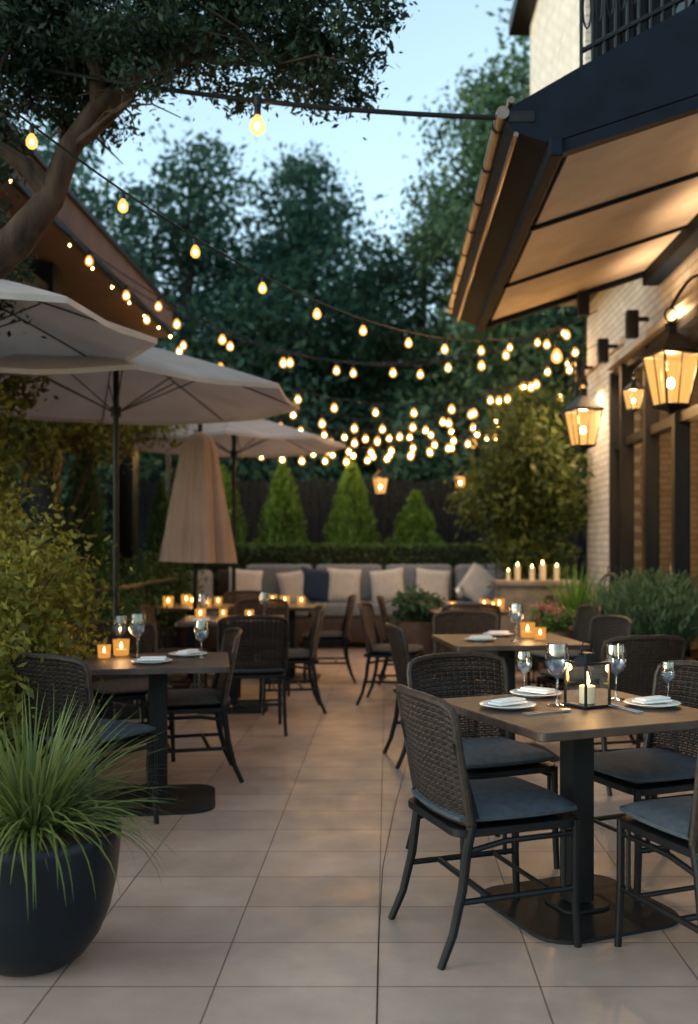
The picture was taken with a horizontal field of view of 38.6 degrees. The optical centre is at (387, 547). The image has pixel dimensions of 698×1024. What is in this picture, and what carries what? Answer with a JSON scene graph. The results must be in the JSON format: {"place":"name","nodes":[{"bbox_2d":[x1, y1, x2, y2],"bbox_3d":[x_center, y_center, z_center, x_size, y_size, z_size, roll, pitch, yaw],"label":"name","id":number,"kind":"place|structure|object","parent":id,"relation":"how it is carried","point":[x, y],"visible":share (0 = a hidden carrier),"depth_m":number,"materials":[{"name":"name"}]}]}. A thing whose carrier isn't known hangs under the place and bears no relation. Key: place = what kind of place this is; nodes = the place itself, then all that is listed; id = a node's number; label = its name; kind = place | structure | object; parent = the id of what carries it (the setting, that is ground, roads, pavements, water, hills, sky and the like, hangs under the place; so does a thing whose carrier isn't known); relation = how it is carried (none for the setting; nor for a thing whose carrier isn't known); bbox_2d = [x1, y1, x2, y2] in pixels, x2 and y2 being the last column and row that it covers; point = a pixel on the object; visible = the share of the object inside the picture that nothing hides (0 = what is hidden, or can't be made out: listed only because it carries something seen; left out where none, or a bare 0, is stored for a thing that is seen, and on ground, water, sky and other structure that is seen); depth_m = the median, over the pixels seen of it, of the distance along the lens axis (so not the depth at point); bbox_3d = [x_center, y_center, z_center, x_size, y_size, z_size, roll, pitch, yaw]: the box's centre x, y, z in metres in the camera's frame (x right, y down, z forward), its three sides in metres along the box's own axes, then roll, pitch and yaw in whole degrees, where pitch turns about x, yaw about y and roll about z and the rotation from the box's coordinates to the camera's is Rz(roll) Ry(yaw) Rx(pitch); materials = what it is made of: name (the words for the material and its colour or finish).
{"place":"outdoors","nodes":[
{"label":"outdoors","id":0,"kind":"place"},
{"bbox_2d":[0,681,190,976],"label":"potted grass","id":1,"kind":"object","parent":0,"point":[59,850],"depth_m":3.10,"materials":[{"name":"plant"}]},
{"bbox_2d":[2,0,568,354],"label":"sky","id":2,"kind":"structure","parent":0,"point":[434,46],"materials":[{"name":"blue"}]},
{"bbox_2d":[0,643,697,1023],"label":"patio paving","id":3,"kind":"structure","parent":0,"point":[262,891],"depth_m":3.69,"materials":[{"name":"tile"}]},
{"bbox_2d":[0,608,76,772],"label":"leafy shrub","id":4,"kind":"object","parent":3,"relation":"on","point":[6,676],"visible":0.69,"depth_m":4.60,"materials":[{"name":"green plant"}]},
{"bbox_2d":[0,678,77,780],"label":"planter box","id":5,"kind":"object","parent":3,"relation":"on","point":[5,750],"depth_m":5.56,"materials":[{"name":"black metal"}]},
{"bbox_2d":[0,467,135,764],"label":"leafy shrub","id":6,"kind":"object","parent":5,"relation":"in","point":[47,609],"visible":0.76,"depth_m":5.52,"materials":[{"name":"green plant"}]},
{"bbox_2d":[0,279,156,375],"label":"patio umbrella","id":7,"kind":"object","parent":3,"relation":"on","point":[65,325],"visible":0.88,"depth_m":6.50,"materials":[{"name":"fabric"}]},
{"bbox_2d":[10,652,158,824],"bbox_3d":[-1.446,0.919,4.751,0.519,0.874,0.560,0,0,30],"label":"wicker chair","id":8,"kind":"object","parent":3,"relation":"on","point":[131,730],"visible":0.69,"depth_m":4.56,"materials":[{"name":"wicker"}]},
{"bbox_2d":[62,447,112,580],"bbox_3d":[-3.759,-0.141,12.305,0.949,2.982,0.980,0,0,0],"label":"cypress tree","id":9,"kind":"object","parent":3,"relation":"on","point":[101,501],"visible":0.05,"depth_m":12.26,"materials":[{"name":"green plant"}]},
{"bbox_2d":[65,440,110,629],"bbox_3d":[-3.399,0.007,11.213,0.721,2.691,0.685,0,0,-33],"label":"cypress tree","id":10,"kind":"object","parent":3,"relation":"on","point":[90,526],"visible":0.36,"depth_m":11.13,"materials":[{"name":"green plant"}]},
{"bbox_2d":[0,113,175,650],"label":"side pavilion","id":11,"kind":"structure","parent":3,"relation":"on","point":[60,266],"depth_m":10.67,"materials":[{"name":"brown wood"}]},
{"bbox_2d":[57,225,577,378],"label":"string lights","id":12,"kind":"object","parent":11,"relation":"hanging from","point":[290,362],"visible":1,"depth_m":9.18,"materials":[{"name":"yellow metal"}]},
{"bbox_2d":[105,271,597,376],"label":"string lights","id":13,"kind":"object","parent":11,"relation":"hanging from","point":[336,369],"visible":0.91,"depth_m":9.97,"materials":[{"name":"yellow metal"}]},
{"bbox_2d":[141,306,596,416],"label":"string lights","id":14,"kind":"object","parent":11,"relation":"hanging from","point":[451,408],"visible":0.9,"depth_m":11.77,"materials":[{"name":"glass"}]},
{"bbox_2d":[166,331,584,432],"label":"string lights","id":15,"kind":"object","parent":11,"relation":"hanging from","point":[412,427],"visible":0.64,"depth_m":12.89,"materials":[{"name":"yellow metal"}]},
{"bbox_2d":[372,406,388,496],"bbox_3d":[-0.090,-1.257,13.000,0.183,1.186,0.183,0,0,-17],"label":"hanging lantern","id":16,"kind":"object","parent":15,"relation":"hanging from","point":[380,477],"visible":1,"depth_m":12.95,"materials":[{"name":"black metal"}]},
{"bbox_2d":[0,374,197,588],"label":"climbing vine","id":17,"kind":"object","parent":3,"relation":"on","point":[71,436],"visible":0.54,"depth_m":9.45,"materials":[{"name":"green plant"}]},
{"bbox_2d":[62,620,143,721],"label":"wicker chair","id":18,"kind":"object","parent":3,"relation":"on","point":[115,707],"visible":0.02,"depth_m":7.23,"materials":[{"name":"wicker"}]},
{"bbox_2d":[67,623,178,704],"bbox_3d":[-2.800,1.130,10.000,0.600,0.440,4.200,0,0,0],"label":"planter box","id":19,"kind":"object","parent":3,"relation":"on","point":[168,637],"depth_m":11.43,"materials":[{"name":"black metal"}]},
{"bbox_2d":[58,534,212,679],"bbox_3d":[-2.675,0.697,10.223,1.381,1.698,4.730,0,0,-3],"label":"leafy shrub","id":20,"kind":"object","parent":19,"relation":"in","point":[131,600],"visible":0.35,"depth_m":10.73,"materials":[{"name":"green plant"}]},
{"bbox_2d":[78,620,175,769],"bbox_3d":[-1.667,0.919,6.379,0.519,0.874,0.560,0,0,-30],"label":"wicker chair","id":21,"kind":"object","parent":3,"relation":"on","point":[127,687],"visible":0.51,"depth_m":6.49,"materials":[{"name":"wicker"}]},
{"bbox_2d":[72,576,186,711],"bbox_3d":[-2.450,0.849,10.000,0.044,1.002,6.014,0,0,0],"label":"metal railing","id":22,"kind":"object","parent":3,"relation":"on","point":[130,586],"visible":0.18,"depth_m":10.40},
{"bbox_2d":[0,347,298,719],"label":"patio umbrella","id":23,"kind":"object","parent":3,"relation":"on","point":[153,386],"visible":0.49,"depth_m":8.58,"materials":[{"name":"fabric"}]},
{"bbox_2d":[80,652,229,816],"bbox_3d":[-1.220,0.975,5.300,0.740,0.750,0.740,0,0,-10],"label":"bistro table","id":24,"kind":"object","parent":3,"relation":"on","point":[198,798],"visible":0.81,"depth_m":5.25,"materials":[{"name":"brown wood"}]},
{"bbox_2d":[138,478,182,620],"bbox_3d":[-2.985,0.209,13.222,0.776,2.282,0.840,0,0,-32],"label":"cypress tree","id":25,"kind":"object","parent":3,"relation":"on","point":[159,513],"visible":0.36,"depth_m":13.12,"materials":[{"name":"green plant"}]},
{"bbox_2d":[138,605,207,689],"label":"wicker chair","id":26,"kind":"object","parent":3,"relation":"on","point":[149,611],"visible":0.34,"depth_m":8.40,"materials":[{"name":"wicker"}]},
{"bbox_2d":[151,604,233,680],"bbox_3d":[-2.000,0.975,10.200,0.800,0.750,0.800,0,0,0],"label":"bistro table","id":27,"kind":"object","parent":3,"relation":"on","point":[187,608],"visible":0.55,"depth_m":10.13,"materials":[{"name":"brown wood"}]},
{"bbox_2d":[145,627,243,782],"bbox_3d":[-1.138,0.919,5.869,0.560,0.874,0.519,0,0,-16],"label":"wicker chair","id":28,"kind":"object","parent":3,"relation":"on","point":[215,697],"visible":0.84,"depth_m":5.70,"materials":[{"name":"wicker"}]},
{"bbox_2d":[158,424,236,687],"bbox_3d":[-1.816,0.076,9.504,0.745,2.550,0.700,2,0,0],"label":"folded umbrella","id":29,"kind":"object","parent":3,"relation":"on","point":[198,528],"visible":0.98,"depth_m":9.31,"materials":[{"name":"fabric"}]},
{"bbox_2d":[0,0,419,337],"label":"overhanging tree","id":30,"kind":"object","parent":3,"relation":"on","point":[159,43],"visible":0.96,"depth_m":5.43,"materials":[{"name":"green plant"}]},
{"bbox_2d":[175,615,283,714],"bbox_3d":[-1.300,0.975,8.350,0.850,0.750,0.850,0,0,-5],"label":"bistro table","id":31,"kind":"object","parent":3,"relation":"on","point":[233,691],"visible":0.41,"depth_m":8.20,"materials":[{"name":"brown wood"}]},
{"bbox_2d":[120,419,345,659],"bbox_3d":[-1.850,-0.180,12.000,2.494,3.140,2.494,0,0,-28],"label":"patio umbrella","id":32,"kind":"object","parent":3,"relation":"on","point":[263,438],"visible":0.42,"depth_m":11.99,"materials":[{"name":"fabric"}]},
{"bbox_2d":[223,590,268,653],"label":"wicker chair","id":33,"kind":"object","parent":3,"relation":"on","point":[244,594],"visible":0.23,"depth_m":11.15,"materials":[{"name":"wicker"}]},
{"bbox_2d":[216,615,289,738],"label":"wicker chair","id":34,"kind":"object","parent":3,"relation":"on","point":[251,667],"visible":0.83,"depth_m":7.12,"materials":[{"name":"wicker"}]},
{"bbox_2d":[234,598,289,697],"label":"wicker chair","id":35,"kind":"object","parent":3,"relation":"on","point":[251,603],"visible":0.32,"depth_m":9.46,"materials":[{"name":"wicker"}]},
{"bbox_2d":[253,603,325,681],"bbox_3d":[-1.000,0.975,10.300,0.700,0.750,0.700,0,0,0],"label":"bistro table","id":36,"kind":"object","parent":3,"relation":"on","point":[293,609],"visible":0.42,"depth_m":10.25,"materials":[{"name":"brown wood"}]},
{"bbox_2d":[258,605,326,715],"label":"wicker chair","id":37,"kind":"object","parent":3,"relation":"on","point":[307,654],"visible":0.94,"depth_m":8.06,"materials":[{"name":"wicker"}]},
{"bbox_2d":[302,594,356,683],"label":"wicker chair","id":38,"kind":"object","parent":3,"relation":"on","point":[342,635],"visible":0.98,"depth_m":9.89,"materials":[{"name":"wicker"}]},
{"bbox_2d":[167,564,503,651],"bbox_3d":[-0.380,0.794,13.080,4.560,1.112,2.260,0,0,0],"label":"outdoor sofa","id":39,"kind":"object","parent":3,"relation":"on","point":[334,615],"visible":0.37,"depth_m":13.79,"materials":[{"name":"fabric"}]},
{"bbox_2d":[227,567,262,601],"bbox_3d":[-1.950,0.530,13.680,0.480,0.480,0.150,6,-16,-20],"label":"throw pillow","id":40,"kind":"object","parent":39,"relation":"on","point":[248,580],"visible":0.54,"depth_m":13.64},
{"bbox_2d":[276,570,316,601],"bbox_3d":[-1.250,0.550,13.680,0.480,0.480,0.150,-9,-13,-10],"label":"throw pillow","id":41,"kind":"object","parent":39,"relation":"on","point":[291,586],"visible":0.8,"depth_m":13.61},
{"bbox_2d":[301,567,330,601],"bbox_3d":[-0.980,0.520,13.680,0.480,0.480,0.150,6,-14,5],"label":"throw pillow","id":42,"kind":"object","parent":39,"relation":"on","point":[316,585],"visible":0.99,"depth_m":13.61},
{"bbox_2d":[327,567,360,601],"bbox_3d":[-0.600,0.520,13.680,0.480,0.480,0.150,3,-15,-8],"label":"throw pillow","id":43,"kind":"object","parent":39,"relation":"on","point":[344,584],"visible":0.94,"depth_m":13.62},
{"bbox_2d":[369,567,403,601],"bbox_3d":[0.000,0.530,13.680,0.480,0.480,0.150,-7,-16,10],"label":"throw pillow","id":44,"kind":"object","parent":39,"relation":"on","point":[386,585],"visible":0.89,"depth_m":13.62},
{"bbox_2d":[416,567,449,601],"bbox_3d":[0.620,0.530,13.680,0.480,0.480,0.150,6,-15,-6],"label":"throw pillow","id":45,"kind":"object","parent":39,"relation":"on","point":[434,581],"visible":0.73,"depth_m":13.63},
{"bbox_2d":[454,563,494,601],"bbox_3d":[1.250,0.520,13.680,0.480,0.480,0.150,35,-6,12],"label":"throw pillow","id":46,"kind":"object","parent":39,"relation":"on","point":[473,584],"visible":0.83,"depth_m":13.62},
{"bbox_2d":[166,377,577,586],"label":"string light posts","id":47,"kind":"object","parent":3,"relation":"on","point":[168,464],"visible":0.07,"depth_m":16.37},
{"bbox_2d":[174,541,576,603],"bbox_3d":[-0.298,0.618,15.018,6.272,1.445,0.760,0,0,0],"label":"clipped hedge","id":48,"kind":"object","parent":3,"relation":"on","point":[384,555],"visible":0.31,"depth_m":14.80,"materials":[{"name":"green plant"}]},
{"bbox_2d":[356,602,423,704],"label":"wicker chair","id":49,"kind":"object","parent":3,"relation":"on","point":[377,649],"visible":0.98,"depth_m":8.57,"materials":[{"name":"wicker"}]},
{"bbox_2d":[388,583,445,677],"bbox_3d":[0.262,0.851,9.917,0.579,0.998,0.584,0,0,19],"label":"potted plant","id":50,"kind":"object","parent":3,"relation":"on","point":[414,622],"visible":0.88,"depth_m":9.77,"materials":[{"name":"green plant"}]},
{"bbox_2d":[382,622,477,768],"bbox_3d":[0.268,0.919,6.344,0.560,0.874,0.519,0,0,-10],"label":"wicker chair","id":51,"kind":"object","parent":3,"relation":"on","point":[398,642],"visible":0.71,"depth_m":6.19,"materials":[{"name":"wicker"}]},
{"bbox_2d":[432,610,499,694],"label":"wicker chair","id":52,"kind":"object","parent":3,"relation":"on","point":[494,622],"visible":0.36,"depth_m":7.61,"materials":[{"name":"wicker"}]},
{"bbox_2d":[441,603,500,652],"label":"wicker chair","id":53,"kind":"object","parent":3,"relation":"on","point":[494,608],"visible":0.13,"depth_m":8.62,"materials":[{"name":"wicker"}]},
{"bbox_2d":[406,652,559,868],"bbox_3d":[0.406,0.919,4.330,0.520,0.874,0.560,0,0,-24],"label":"wicker chair","id":54,"kind":"object","parent":3,"relation":"on","point":[498,754],"visible":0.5,"depth_m":4.46,"materials":[{"name":"wicker"}]},
{"bbox_2d":[388,684,581,970],"bbox_3d":[0.329,0.919,3.489,0.560,0.874,0.519,0,0,-20],"label":"wicker chair","id":55,"kind":"object","parent":3,"relation":"on","point":[465,808],"visible":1,"depth_m":3.34,"materials":[{"name":"wicker"}]},
{"bbox_2d":[431,633,590,761],"bbox_3d":[0.780,0.975,6.500,0.850,0.750,0.850,0,0,-8],"label":"bistro table","id":56,"kind":"object","parent":3,"relation":"on","point":[505,647],"visible":0.56,"depth_m":6.35,"materials":[{"name":"brown wood"}]},
{"bbox_2d":[440,372,595,602],"bbox_3d":[1.951,-0.500,13.079,2.487,3.711,2.564,0,0,0],"label":"shrub","id":57,"kind":"object","parent":3,"relation":"on","point":[522,499],"visible":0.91,"depth_m":12.73,"materials":[{"name":"green plant"}]},
{"bbox_2d":[490,579,581,661],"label":"wall","id":58,"kind":"structure","parent":3,"relation":"on","point":[513,593],"depth_m":11.55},
{"bbox_2d":[523,600,589,687],"bbox_3d":[1.532,0.910,9.013,0.594,0.879,0.666,0,0,-14],"label":"flower pot","id":59,"kind":"object","parent":3,"relation":"on","point":[552,618],"visible":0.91,"depth_m":8.88,"materials":[{"name":"ceramic"}]},
{"bbox_2d":[527,604,601,690],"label":"wicker chair","id":60,"kind":"object","parent":3,"relation":"on","point":[557,657],"visible":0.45,"depth_m":8.31,"materials":[{"name":"wicker"}]},
{"bbox_2d":[442,688,697,944],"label":"bistro table","id":61,"kind":"object","parent":3,"relation":"on","point":[575,731],"visible":0.79,"depth_m":3.65,"materials":[{"name":"brown wood"}]},
{"bbox_2d":[479,697,535,709],"bbox_3d":[0.450,0.583,3.720,0.212,0.031,0.212,0,0,-30],"label":"plate with napkin","id":62,"kind":"object","parent":61,"relation":"on","point":[512,703],"visible":1,"depth_m":3.69,"materials":[{"name":"fabric"}]},
{"bbox_2d":[510,686,561,697],"bbox_3d":[0.600,0.583,4.020,0.212,0.031,0.212,0,0,-40],"label":"plate with napkin","id":63,"kind":"object","parent":61,"relation":"on","point":[534,692],"visible":1,"depth_m":4.00,"materials":[{"name":"fabric"}]},
{"bbox_2d":[563,640,611,708],"bbox_3d":[0.755,0.474,3.760,0.135,0.248,0.135,0,0,-30],"label":"table lantern","id":64,"kind":"object","parent":61,"relation":"on","point":[586,660],"visible":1,"depth_m":3.74,"materials":[{"name":"black metal"}]},
{"bbox_2d":[623,695,680,707],"bbox_3d":[1.000,0.583,3.760,0.212,0.031,0.212,0,0,-20],"label":"plate with napkin","id":65,"kind":"object","parent":61,"relation":"on","point":[658,701],"visible":1,"depth_m":3.74,"materials":[{"name":"fabric"}]},
{"bbox_2d":[536,615,635,743],"bbox_3d":[1.381,0.919,6.961,0.560,0.874,0.519,0,0,-20],"label":"wicker chair","id":66,"kind":"object","parent":3,"relation":"on","point":[575,677],"visible":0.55,"depth_m":6.99,"materials":[{"name":"wicker"}]},
{"bbox_2d":[594,635,685,795],"bbox_3d":[1.369,0.919,5.718,0.520,0.874,0.560,0,0,-15],"label":"wicker chair","id":67,"kind":"object","parent":3,"relation":"on","point":[654,642],"visible":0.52,"depth_m":5.48,"materials":[{"name":"wicker"}]},
{"bbox_2d":[587,249,697,612],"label":"facade brick","id":68,"kind":"object","parent":3,"relation":"on","point":[613,305],"visible":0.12,"depth_m":11.70,"materials":[{"name":"brick"}]},
{"bbox_2d":[447,2,697,332],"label":"awning","id":69,"kind":"object","parent":68,"relation":"attached to","point":[588,180],"visible":0.98,"depth_m":6.18,"materials":[{"name":"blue fabric"}]},
{"bbox_2d":[7,62,534,135],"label":"string lights","id":70,"kind":"object","parent":69,"relation":"attached to","point":[257,125],"visible":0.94,"depth_m":5.30,"materials":[{"name":"black metal"}]},
{"bbox_2d":[577,291,589,316],"bbox_3d":[1.830,-2.270,9.300,0.100,0.220,0.100,0,0,0],"label":"lantern mount","id":71,"kind":"object","parent":69,"relation":"attached to","point":[583,303],"visible":1,"depth_m":9.25,"materials":[{"name":"black metal"}]},
{"bbox_2d":[0,99,575,354],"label":"string lights","id":72,"kind":"object","parent":71,"relation":"hanging from","point":[31,141],"visible":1,"depth_m":5.85,"materials":[{"name":"yellow metal"}]},
{"bbox_2d":[562,316,604,451],"bbox_3d":[1.830,-1.621,9.300,0.290,1.457,0.290,0,0,-17],"label":"hanging lantern","id":73,"kind":"object","parent":71,"relation":"hanging from","point":[583,411],"visible":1,"depth_m":9.22,"materials":[{"name":"black metal"}]},
{"bbox_2d":[579,0,697,66],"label":"balcony railing","id":74,"kind":"object","parent":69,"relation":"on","point":[637,22],"visible":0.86,"depth_m":5.59,"materials":[{"name":"black metal"}]},
{"bbox_2d":[625,310,648,338],"bbox_3d":[2.413,-2.150,9.600,0.215,0.260,0.110,0,0,0],"label":"wall spotlight","id":75,"kind":"object","parent":68,"relation":"attached to","point":[633,319],"depth_m":9.54,"materials":[{"name":"black metal"}]},
{"bbox_2d":[585,289,697,374],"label":"lintel trim","id":76,"kind":"structure","parent":68,"relation":"attached to","point":[686,305],"depth_m":9.82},
{"bbox_2d":[639,274,697,414],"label":"hanging lantern","id":77,"kind":"object","parent":76,"relation":"hanging from","point":[669,357],"visible":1,"depth_m":7.63,"materials":[{"name":"black metal"}]},
{"bbox_2d":[609,304,697,657],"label":"window frames","id":78,"kind":"structure","parent":68,"relation":"attached to","point":[624,439],"depth_m":9.80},
{"bbox_2d":[622,364,644,412],"bbox_3d":[2.411,-1.506,9.313,0.379,0.494,0.199,0,0,-17],"label":"hanging lantern","id":79,"kind":"object","parent":78,"relation":"hanging from","point":[633,392],"visible":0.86,"depth_m":9.26,"materials":[{"name":"black metal"}]},
{"bbox_2d":[594,660,697,901],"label":"wicker chair","id":80,"kind":"object","parent":3,"relation":"on","point":[649,770],"visible":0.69,"depth_m":4.00,"materials":[{"name":"black metal"}]},
{"bbox_2d":[614,748,697,946],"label":"wicker chair","id":81,"kind":"object","parent":3,"relation":"on","point":[671,823],"visible":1,"depth_m":3.22,"materials":[{"name":"black metal"}]},
{"bbox_2d":[624,656,697,708],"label":"planter box","id":82,"kind":"object","parent":3,"relation":"on","point":[686,658],"visible":0.06,"depth_m":7.50,"materials":[{"name":"black metal"}]},
{"bbox_2d":[586,566,697,659],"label":"lavender bush","id":83,"kind":"object","parent":82,"relation":"in","point":[645,604],"visible":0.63,"depth_m":7.88,"materials":[{"name":"green plant"}]},
{"bbox_2d":[641,365,697,648],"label":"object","id":84,"kind":"structure","parent":3,"relation":"on","point":[665,501],"depth_m":12.71,"materials":[{"name":"glass"}]},
{"bbox_2d":[509,0,695,305],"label":"eaves","id":85,"kind":"object","parent":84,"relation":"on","point":[521,15],"visible":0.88,"depth_m":12.66,"materials":[{"name":"wood"}]},
{"bbox_2d":[530,0,590,94],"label":"storey","id":86,"kind":"object","parent":85,"relation":"on","point":[554,40],"visible":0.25,"depth_m":10.95,"materials":[{"name":"brick"}]},
{"bbox_2d":[595,0,678,57],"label":"recessed cladding","id":87,"kind":"structure","parent":85,"relation":"attached to","point":[622,23],"depth_m":9.09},
{"bbox_2d":[259,399,574,465],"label":"string lights","id":88,"kind":"object","parent":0,"point":[410,456],"visible":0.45,"depth_m":15.66},
{"bbox_2d":[273,381,573,442],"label":"string lights","id":89,"kind":"object","parent":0,"point":[365,439],"visible":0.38,"depth_m":16.38},
{"bbox_2d":[308,336,582,446],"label":"string lights","id":90,"kind":"object","parent":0,"point":[425,430],"visible":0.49,"depth_m":13.54},
{"bbox_2d":[326,378,586,456],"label":"string lights","id":91,"kind":"object","parent":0,"point":[412,447],"visible":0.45,"depth_m":14.98},
{"label":"ground","id":92,"kind":"structure","parent":0,"visible":0},
{"bbox_2d":[0,91,204,552],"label":"background tree","id":93,"kind":"object","parent":92,"relation":"on","point":[82,190],"visible":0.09,"depth_m":18.27,"materials":[{"name":"green plant"}]},
{"bbox_2d":[220,465,249,549],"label":"conifer shrub","id":94,"kind":"object","parent":92,"relation":"on","point":[240,529],"visible":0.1,"depth_m":15.92,"materials":[{"name":"green plant"}]},
{"bbox_2d":[93,116,385,540],"bbox_3d":[-4.124,-4.004,21.710,8.902,10.913,9.941,0,0,0],"label":"background tree","id":95,"kind":"object","parent":92,"relation":"on","point":[188,298],"visible":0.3,"depth_m":21.25,"materials":[{"name":"green plant"}]},
{"bbox_2d":[252,461,309,549],"bbox_3d":[-1.708,-0.021,16.010,1.408,2.765,1.441,0,0,22],"label":"conifer shrub","id":96,"kind":"object","parent":92,"relation":"on","point":[283,518],"visible":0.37,"depth_m":15.84,"materials":[{"name":"green plant"}]},
{"bbox_2d":[7,480,586,600],"bbox_3d":[-2.225,0.100,17.227,11.682,2.520,0.076,0,0,0],"label":"timber fence","id":97,"kind":"object","parent":92,"relation":"on","point":[327,491],"visible":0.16,"depth_m":17.19,"materials":[{"name":"wood"}]},
{"bbox_2d":[8,399,586,575],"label":"understorey shrubs","id":98,"kind":"object","parent":92,"relation":"on","point":[399,455],"visible":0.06,"depth_m":18.27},
{"bbox_2d":[161,140,451,542],"bbox_3d":[-1.910,-4.263,23.827,6.859,11.234,7.279,0,0,26],"label":"background tree","id":99,"kind":"object","parent":92,"relation":"on","point":[315,223],"visible":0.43,"depth_m":22.86,"materials":[{"name":"green plant"}]},
{"bbox_2d":[322,458,381,549],"bbox_3d":[-0.566,-0.045,16.013,1.457,2.817,1.437,0,0,0],"label":"conifer shrub","id":100,"kind":"object","parent":92,"relation":"on","point":[350,514],"visible":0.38,"depth_m":15.84,"materials":[{"name":"green plant"}]},
{"bbox_2d":[333,217,486,539],"bbox_3d":[1.234,-3.453,24.862,5.889,9.834,6.216,0,0,0],"label":"background tree","id":101,"kind":"object","parent":92,"relation":"on","point":[420,323],"visible":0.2,"depth_m":24.46,"materials":[{"name":"green plant"}]},
{"bbox_2d":[384,490,446,549],"bbox_3d":[0.443,0.205,16.011,1.582,2.312,1.628,0,0,0],"label":"conifer shrub","id":102,"kind":"object","parent":92,"relation":"on","point":[419,529],"visible":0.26,"depth_m":15.85,"materials":[{"name":"green plant"}]},
{"bbox_2d":[318,39,586,541],"bbox_3d":[2.471,-4.650,21.499,6.870,12.025,7.341,0,0,-39],"label":"background tree","id":103,"kind":"object","parent":92,"relation":"on","point":[526,358],"visible":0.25,"depth_m":20.71,"materials":[{"name":"green plant"}]},
{"bbox_2d":[417,0,586,562],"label":"background tree","id":104,"kind":"object","parent":92,"relation":"on","point":[570,315],"visible":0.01,"depth_m":22.22,"materials":[{"name":"green plant"}]},
{"bbox_3d":[1.950,1.100,10.200,0.550,0.500,0.900,0,0,0],"label":"planter box","id":105,"kind":"object","parent":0,"visible":0},
{"bbox_2d":[522,560,626,631],"bbox_3d":[1.899,0.487,10.080,1.437,0.769,1.420,0,0,0],"label":"spiky grass plant","id":106,"kind":"object","parent":105,"relation":"in","point":[578,597],"visible":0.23,"depth_m":9.96,"materials":[{"name":"green plant"}]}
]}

